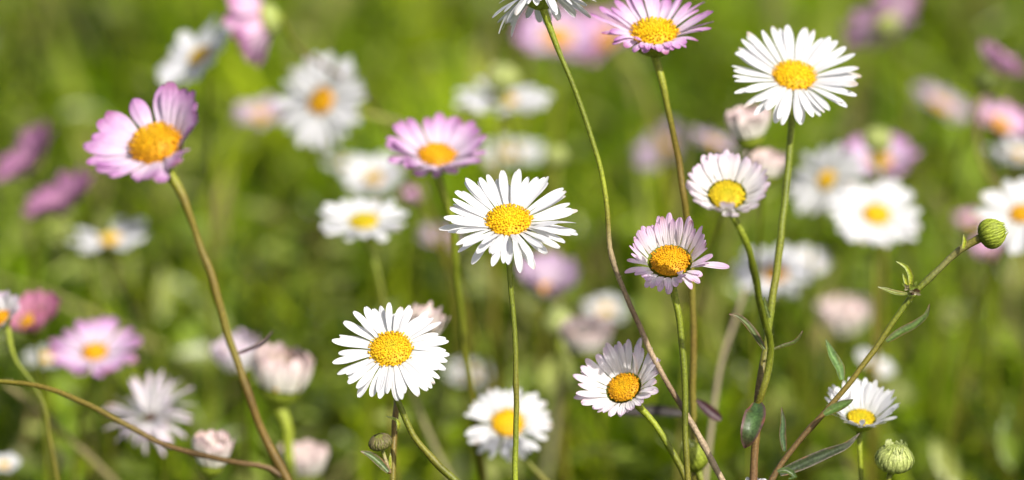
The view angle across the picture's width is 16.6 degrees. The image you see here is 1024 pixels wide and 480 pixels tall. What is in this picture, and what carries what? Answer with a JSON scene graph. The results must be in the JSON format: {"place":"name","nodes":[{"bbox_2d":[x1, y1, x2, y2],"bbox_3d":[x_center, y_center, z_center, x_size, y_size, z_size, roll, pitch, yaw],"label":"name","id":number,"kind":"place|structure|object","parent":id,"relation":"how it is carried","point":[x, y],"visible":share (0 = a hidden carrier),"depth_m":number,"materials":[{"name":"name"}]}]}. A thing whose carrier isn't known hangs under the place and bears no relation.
{"place":"outdoors","nodes":[
{"label":"outdoors","id":0,"kind":"place"},
{"bbox_2d":[0,0,1023,479],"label":"ground","id":1,"kind":"structure","parent":0,"point":[944,156],"depth_m":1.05,"materials":[{"name":"green plant"}]},
{"bbox_2d":[0,453,20,479],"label":"daisy","id":2,"kind":"object","parent":1,"relation":"on","point":[9,462],"visible":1,"depth_m":0.66,"materials":[{"name":"white plant"}]},
{"bbox_2d":[0,120,55,432],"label":"daisy","id":3,"kind":"object","parent":1,"relation":"on","point":[27,157],"visible":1,"depth_m":0.74,"materials":[{"name":"pink plant"}]},
{"bbox_2d":[0,290,59,479],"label":"daisy","id":4,"kind":"object","parent":1,"relation":"on","point":[8,302],"visible":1,"depth_m":0.60,"materials":[{"name":"green plant"}]},
{"bbox_2d":[7,289,60,479],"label":"daisy","id":5,"kind":"object","parent":1,"relation":"on","point":[34,322],"visible":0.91,"depth_m":0.64,"materials":[{"name":"pink plant"}]},
{"bbox_2d":[23,347,59,479],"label":"daisy","id":6,"kind":"object","parent":1,"relation":"on","point":[47,358],"visible":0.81,"depth_m":0.72,"materials":[{"name":"white plant"}]},
{"bbox_2d":[4,384,115,479],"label":"dry stalk","id":7,"kind":"object","parent":1,"relation":"on","point":[85,453],"visible":0.89,"depth_m":0.67,"materials":[{"name":"brown plant"}]},
{"bbox_2d":[19,165,111,474],"bbox_3d":[-0.091,0.039,0.727,0.016,0.112,0.021,0,18,0],"label":"daisy","id":8,"kind":"object","parent":1,"relation":"on","point":[61,197],"visible":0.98,"depth_m":0.71,"materials":[{"name":"pink plant"}]},
{"bbox_2d":[48,316,141,479],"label":"daisy","id":9,"kind":"object","parent":1,"relation":"on","point":[95,351],"visible":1,"depth_m":0.66,"materials":[{"name":"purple plant"}]},
{"bbox_2d":[68,217,174,479],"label":"daisy","id":10,"kind":"object","parent":1,"relation":"on","point":[112,240],"visible":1,"depth_m":0.72,"materials":[{"name":"white plant"}]},
{"bbox_2d":[0,81,291,479],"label":"pink daisy","id":11,"kind":"object","parent":1,"relation":"on","point":[149,149],"visible":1,"depth_m":0.52,"materials":[{"name":"purple plant"}]},
{"bbox_2d":[104,369,197,479],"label":"daisy","id":12,"kind":"object","parent":1,"relation":"on","point":[148,408],"visible":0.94,"depth_m":0.63,"materials":[{"name":"white plant"}]},
{"bbox_2d":[156,16,231,430],"bbox_3d":[-0.063,0.025,0.712,0.015,0.146,0.024,-6,19,-18],"label":"daisy","id":13,"kind":"object","parent":1,"relation":"on","point":[188,51],"visible":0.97,"depth_m":0.69,"materials":[{"name":"white plant"}]},
{"bbox_2d":[192,430,234,479],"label":"daisy","id":14,"kind":"object","parent":1,"relation":"on","point":[213,442],"visible":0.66,"depth_m":0.60,"materials":[{"name":"pink plant"}]},
{"bbox_2d":[211,329,258,479],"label":"daisy","id":15,"kind":"object","parent":1,"relation":"on","point":[221,354],"visible":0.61,"depth_m":0.66,"materials":[{"name":"white plant"}]},
{"bbox_2d":[233,95,285,328],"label":"daisy","id":16,"kind":"object","parent":1,"relation":"on","point":[260,112],"visible":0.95,"depth_m":0.80,"materials":[{"name":"white plant"}]},
{"bbox_2d":[251,342,314,479],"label":"daisy","id":17,"kind":"object","parent":1,"relation":"on","point":[281,371],"visible":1,"depth_m":0.63,"materials":[{"name":"beige plant"}]},
{"bbox_2d":[279,440,327,479],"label":"daisy","id":18,"kind":"object","parent":1,"relation":"on","point":[310,457],"visible":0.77,"depth_m":0.65,"materials":[{"name":"pink plant"}]},
{"bbox_2d":[305,155,354,342],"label":"daisy","id":19,"kind":"object","parent":1,"relation":"on","point":[342,164],"visible":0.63,"depth_m":0.83,"materials":[{"name":"white plant"}]},
{"bbox_2d":[319,198,408,479],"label":"daisy","id":20,"kind":"object","parent":1,"relation":"on","point":[359,217],"visible":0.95,"depth_m":0.65,"materials":[{"name":"white plant"}]},
{"bbox_2d":[223,0,518,479],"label":"daisy","id":21,"kind":"object","parent":1,"relation":"on","point":[255,25],"visible":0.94,"depth_m":0.67,"materials":[{"name":"pink plant"}]},
{"bbox_2d":[340,153,403,478],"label":"daisy","id":22,"kind":"object","parent":1,"relation":"on","point":[383,176],"visible":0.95,"depth_m":0.74,"materials":[{"name":"white plant"}]},
{"bbox_2d":[273,52,479,425],"bbox_3d":[-0.022,0.021,0.742,0.020,0.136,0.072,11,21,30],"label":"daisy","id":23,"kind":"object","parent":1,"relation":"on","point":[335,98],"visible":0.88,"depth_m":0.70,"materials":[{"name":"white plant"}]},
{"bbox_2d":[332,302,459,479],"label":"daisy","id":24,"kind":"object","parent":1,"relation":"on","point":[397,360],"visible":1,"depth_m":0.55,"materials":[{"name":"white plant"}]},
{"bbox_2d":[360,301,449,479],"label":"faded daisy","id":25,"kind":"object","parent":1,"relation":"on","point":[381,442],"visible":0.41,"depth_m":0.56,"materials":[{"name":"beige plant"}]},
{"bbox_2d":[400,186,426,479],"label":"daisy","id":26,"kind":"object","parent":1,"relation":"on","point":[410,196],"visible":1,"depth_m":0.75,"materials":[{"name":"pink plant"}]},
{"bbox_2d":[407,385,448,469],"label":"dry stalk","id":27,"kind":"object","parent":1,"relation":"on","point":[433,444],"visible":0.56,"depth_m":0.66,"materials":[{"name":"plant"}]},
{"bbox_2d":[385,112,486,479],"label":"daisy","id":28,"kind":"object","parent":1,"relation":"on","point":[453,137],"visible":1,"depth_m":0.60,"materials":[{"name":"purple plant"}]},
{"bbox_2d":[419,224,460,417],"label":"daisy","id":29,"kind":"object","parent":1,"relation":"on","point":[429,231],"visible":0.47,"depth_m":0.81,"materials":[{"name":"pink plant"}]},
{"bbox_2d":[446,360,489,479],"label":"daisy","id":30,"kind":"object","parent":1,"relation":"on","point":[475,369],"visible":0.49,"depth_m":0.80,"materials":[{"name":"pink plant"}]},
{"bbox_2d":[485,62,519,479],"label":"flower bud","id":31,"kind":"object","parent":1,"relation":"on","point":[502,79],"visible":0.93,"depth_m":0.73,"materials":[{"name":"green plant"}]},
{"bbox_2d":[455,78,551,470],"bbox_3d":[-0.002,0.025,0.754,0.020,0.121,0.022,0,18,0],"label":"daisy","id":32,"kind":"object","parent":1,"relation":"on","point":[480,101],"visible":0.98,"depth_m":0.74,"materials":[{"name":"white plant"}]},
{"bbox_2d":[439,169,577,479],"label":"daisy","id":33,"kind":"object","parent":1,"relation":"on","point":[507,225],"visible":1,"depth_m":0.55,"materials":[{"name":"white plant"}]},
{"bbox_2d":[465,388,552,479],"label":"daisy","id":34,"kind":"object","parent":1,"relation":"on","point":[495,432],"visible":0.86,"depth_m":0.61,"materials":[{"name":"white plant"}]},
{"bbox_2d":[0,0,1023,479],"bbox_3d":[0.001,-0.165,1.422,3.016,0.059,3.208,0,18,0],"label":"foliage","id":35,"kind":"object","parent":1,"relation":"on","point":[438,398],"visible":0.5,"depth_m":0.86,"materials":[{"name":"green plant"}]},
{"bbox_2d":[480,137,544,321],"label":"daisy","id":36,"kind":"object","parent":1,"relation":"on","point":[528,151],"visible":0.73,"depth_m":0.82,"materials":[{"name":"white plant"}]},
{"bbox_2d":[474,148,564,479],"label":"dry stalk","id":37,"kind":"object","parent":1,"relation":"on","point":[545,469],"visible":0.39,"depth_m":0.76,"materials":[{"name":"plant"}]},
{"bbox_2d":[517,251,579,479],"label":"daisy","id":38,"kind":"object","parent":1,"relation":"on","point":[554,271],"visible":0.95,"depth_m":0.71,"materials":[{"name":"pink plant"}]},
{"bbox_2d":[543,144,567,479],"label":"flower bud","id":39,"kind":"object","parent":1,"relation":"on","point":[555,157],"visible":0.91,"depth_m":0.74,"materials":[{"name":"green plant"}]},
{"bbox_2d":[515,7,597,399],"bbox_3d":[0.010,0.002,0.835,0.019,0.114,0.019,0,18,0],"label":"daisy","id":40,"kind":"object","parent":1,"relation":"on","point":[533,30],"visible":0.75,"depth_m":0.82,"materials":[{"name":"pink plant"}]},
{"bbox_2d":[543,306,572,479],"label":"flower bud","id":41,"kind":"object","parent":1,"relation":"on","point":[553,318],"visible":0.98,"depth_m":0.69,"materials":[{"name":"green plant"}]},
{"bbox_2d":[559,314,613,479],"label":"daisy","id":42,"kind":"object","parent":1,"relation":"on","point":[584,338],"visible":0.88,"depth_m":0.67,"materials":[{"name":"beige plant"}]},
{"bbox_2d":[575,295,625,464],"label":"daisy","id":43,"kind":"object","parent":1,"relation":"on","point":[605,311],"visible":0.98,"depth_m":0.77,"materials":[{"name":"white plant"}]},
{"bbox_2d":[492,0,724,479],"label":"daisy","id":44,"kind":"object","parent":1,"relation":"on","point":[543,9],"visible":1,"depth_m":0.56,"materials":[{"name":"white plant"}]},
{"bbox_2d":[573,338,684,479],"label":"daisy","id":45,"kind":"object","parent":1,"relation":"on","point":[627,392],"visible":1,"depth_m":0.56,"materials":[{"name":"white plant"}]},
{"bbox_2d":[570,7,699,376],"bbox_3d":[0.030,0.002,0.835,0.038,0.115,0.018,0,18,0],"label":"daisy","id":46,"kind":"object","parent":1,"relation":"on","point":[605,45],"visible":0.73,"depth_m":0.82,"materials":[{"name":"pink plant"}]},
{"bbox_2d":[592,405,681,415],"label":"dark leaf","id":47,"kind":"object","parent":1,"relation":"on","point":[657,410],"visible":0.48,"depth_m":0.60,"materials":[{"name":"plant"}]},
{"bbox_2d":[591,0,713,479],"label":"daisy","id":48,"kind":"object","parent":1,"relation":"on","point":[654,37],"visible":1,"depth_m":0.57,"materials":[{"name":"pink plant"}]},
{"bbox_2d":[634,120,685,375],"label":"daisy","id":49,"kind":"object","parent":1,"relation":"on","point":[646,150],"visible":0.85,"depth_m":0.83,"materials":[{"name":"pink plant"}]},
{"bbox_2d":[625,213,729,479],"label":"daisy","id":50,"kind":"object","parent":1,"relation":"on","point":[669,267],"visible":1,"depth_m":0.55,"materials":[{"name":"white plant"}]},
{"bbox_2d":[680,439,707,479],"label":"flower bud","id":51,"kind":"object","parent":1,"relation":"on","point":[698,461],"visible":0.78,"depth_m":0.57,"materials":[{"name":"green plant"}]},
{"bbox_2d":[696,399,722,421],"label":"dark leaf","id":52,"kind":"object","parent":1,"relation":"on","point":[710,411],"visible":1,"depth_m":0.58,"materials":[{"name":"plant"}]},
{"bbox_2d":[690,128,736,390],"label":"daisy","id":53,"kind":"object","parent":1,"relation":"on","point":[712,143],"visible":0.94,"depth_m":0.79,"materials":[{"name":"pink plant"}]},
{"bbox_2d":[674,104,770,479],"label":"daisy","id":54,"kind":"object","parent":1,"relation":"on","point":[747,127],"visible":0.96,"depth_m":0.62,"materials":[{"name":"beige plant"}]},
{"bbox_2d":[703,286,746,479],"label":"dry stalk","id":55,"kind":"object","parent":1,"relation":"on","point":[716,388],"visible":0.85,"depth_m":0.64,"materials":[{"name":"plant"}]},
{"bbox_2d":[743,148,785,477],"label":"daisy","id":56,"kind":"object","parent":1,"relation":"on","point":[771,161],"visible":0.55,"depth_m":0.64,"materials":[{"name":"beige plant"}]},
{"bbox_2d":[686,25,860,479],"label":"branched daisy","id":57,"kind":"object","parent":1,"relation":"on","point":[791,95],"visible":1,"depth_m":0.57,"materials":[{"name":"white plant"}]},
{"bbox_2d":[734,244,814,479],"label":"daisy","id":58,"kind":"object","parent":1,"relation":"on","point":[798,272],"visible":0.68,"depth_m":0.73,"materials":[{"name":"white plant"}]},
{"bbox_2d":[786,246,830,479],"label":"daisy","id":59,"kind":"object","parent":1,"relation":"on","point":[821,263],"visible":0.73,"depth_m":0.75,"materials":[{"name":"white plant"}]},
{"bbox_2d":[790,143,866,479],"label":"daisy","id":60,"kind":"object","parent":1,"relation":"on","point":[822,187],"visible":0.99,"depth_m":0.70,"materials":[{"name":"white plant"}]},
{"bbox_2d":[796,295,871,479],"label":"daisy","id":61,"kind":"object","parent":1,"relation":"on","point":[846,319],"visible":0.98,"depth_m":0.76,"materials":[{"name":"beige plant"}]},
{"bbox_2d":[825,377,900,479],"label":"daisy","id":62,"kind":"object","parent":1,"relation":"on","point":[865,395],"visible":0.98,"depth_m":0.57,"materials":[{"name":"white plant"}]},
{"bbox_2d":[826,133,920,472],"bbox_3d":[0.077,0.030,0.757,0.017,0.109,0.021,0,18,0],"label":"daisy","id":63,"kind":"object","parent":1,"relation":"on","point":[900,145],"visible":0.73,"depth_m":0.74,"materials":[{"name":"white plant"}]},
{"bbox_2d":[830,179,920,479],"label":"daisy","id":64,"kind":"object","parent":1,"relation":"on","point":[863,214],"visible":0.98,"depth_m":0.68,"materials":[{"name":"white plant"}]},
{"bbox_2d":[857,348,894,479],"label":"daisy","id":65,"kind":"object","parent":1,"relation":"on","point":[884,367],"visible":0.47,"depth_m":0.72,"materials":[{"name":"white plant"}]},
{"bbox_2d":[862,125,891,479],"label":"flower bud","id":66,"kind":"object","parent":1,"relation":"on","point":[877,140],"visible":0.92,"depth_m":0.72,"materials":[{"name":"green plant"}]},
{"bbox_2d":[843,0,919,377],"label":"daisy","id":67,"kind":"object","parent":1,"relation":"on","point":[888,22],"visible":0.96,"depth_m":0.78,"materials":[{"name":"pink plant"}]},
{"bbox_2d":[768,218,1008,479],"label":"budding stem","id":68,"kind":"object","parent":1,"relation":"on","point":[991,234],"visible":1,"depth_m":0.55,"materials":[{"name":"green plant"}]},
{"bbox_2d":[874,439,913,479],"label":"flower bud","id":69,"kind":"object","parent":1,"relation":"on","point":[892,458],"visible":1,"depth_m":0.56,"materials":[{"name":"plant"}]},
{"bbox_2d":[906,83,970,371],"bbox_3d":[0.105,0.003,0.874,0.015,0.088,0.020,0,18,0],"label":"daisy","id":70,"kind":"object","parent":1,"relation":"on","point":[941,103],"visible":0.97,"depth_m":0.86,"materials":[{"name":"pink plant"}]},
{"bbox_2d":[953,209,982,447],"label":"daisy","id":71,"kind":"object","parent":1,"relation":"on","point":[969,221],"visible":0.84,"depth_m":0.79,"materials":[{"name":"pink plant"}]},
{"bbox_2d":[935,40,1023,479],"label":"daisy","id":72,"kind":"object","parent":1,"relation":"on","point":[1000,61],"visible":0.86,"depth_m":0.74,"materials":[{"name":"pink plant"}]},
{"bbox_2d":[945,178,1023,479],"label":"daisy","id":73,"kind":"object","parent":1,"relation":"on","point":[1013,215],"visible":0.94,"depth_m":0.66,"materials":[{"name":"white plant"}]},
{"bbox_2d":[970,242,1005,474],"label":"daisy","id":74,"kind":"object","parent":1,"relation":"on","point":[985,255],"visible":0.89,"depth_m":0.76,"materials":[{"name":"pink plant"}]},
{"bbox_2d":[972,68,1023,479],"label":"flower bud","id":75,"kind":"object","parent":1,"relation":"on","point":[986,82],"visible":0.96,"depth_m":0.70,"materials":[{"name":"green plant"}]},
{"bbox_2d":[975,97,1023,472],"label":"daisy","id":76,"kind":"object","parent":1,"relation":"on","point":[1005,121],"visible":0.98,"depth_m":0.74,"materials":[{"name":"pink plant"}]},
{"bbox_2d":[982,135,1023,178],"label":"daisy","id":77,"kind":"object","parent":1,"relation":"on","point":[1014,152],"visible":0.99,"depth_m":0.75,"materials":[{"name":"white plant"}]}
]}

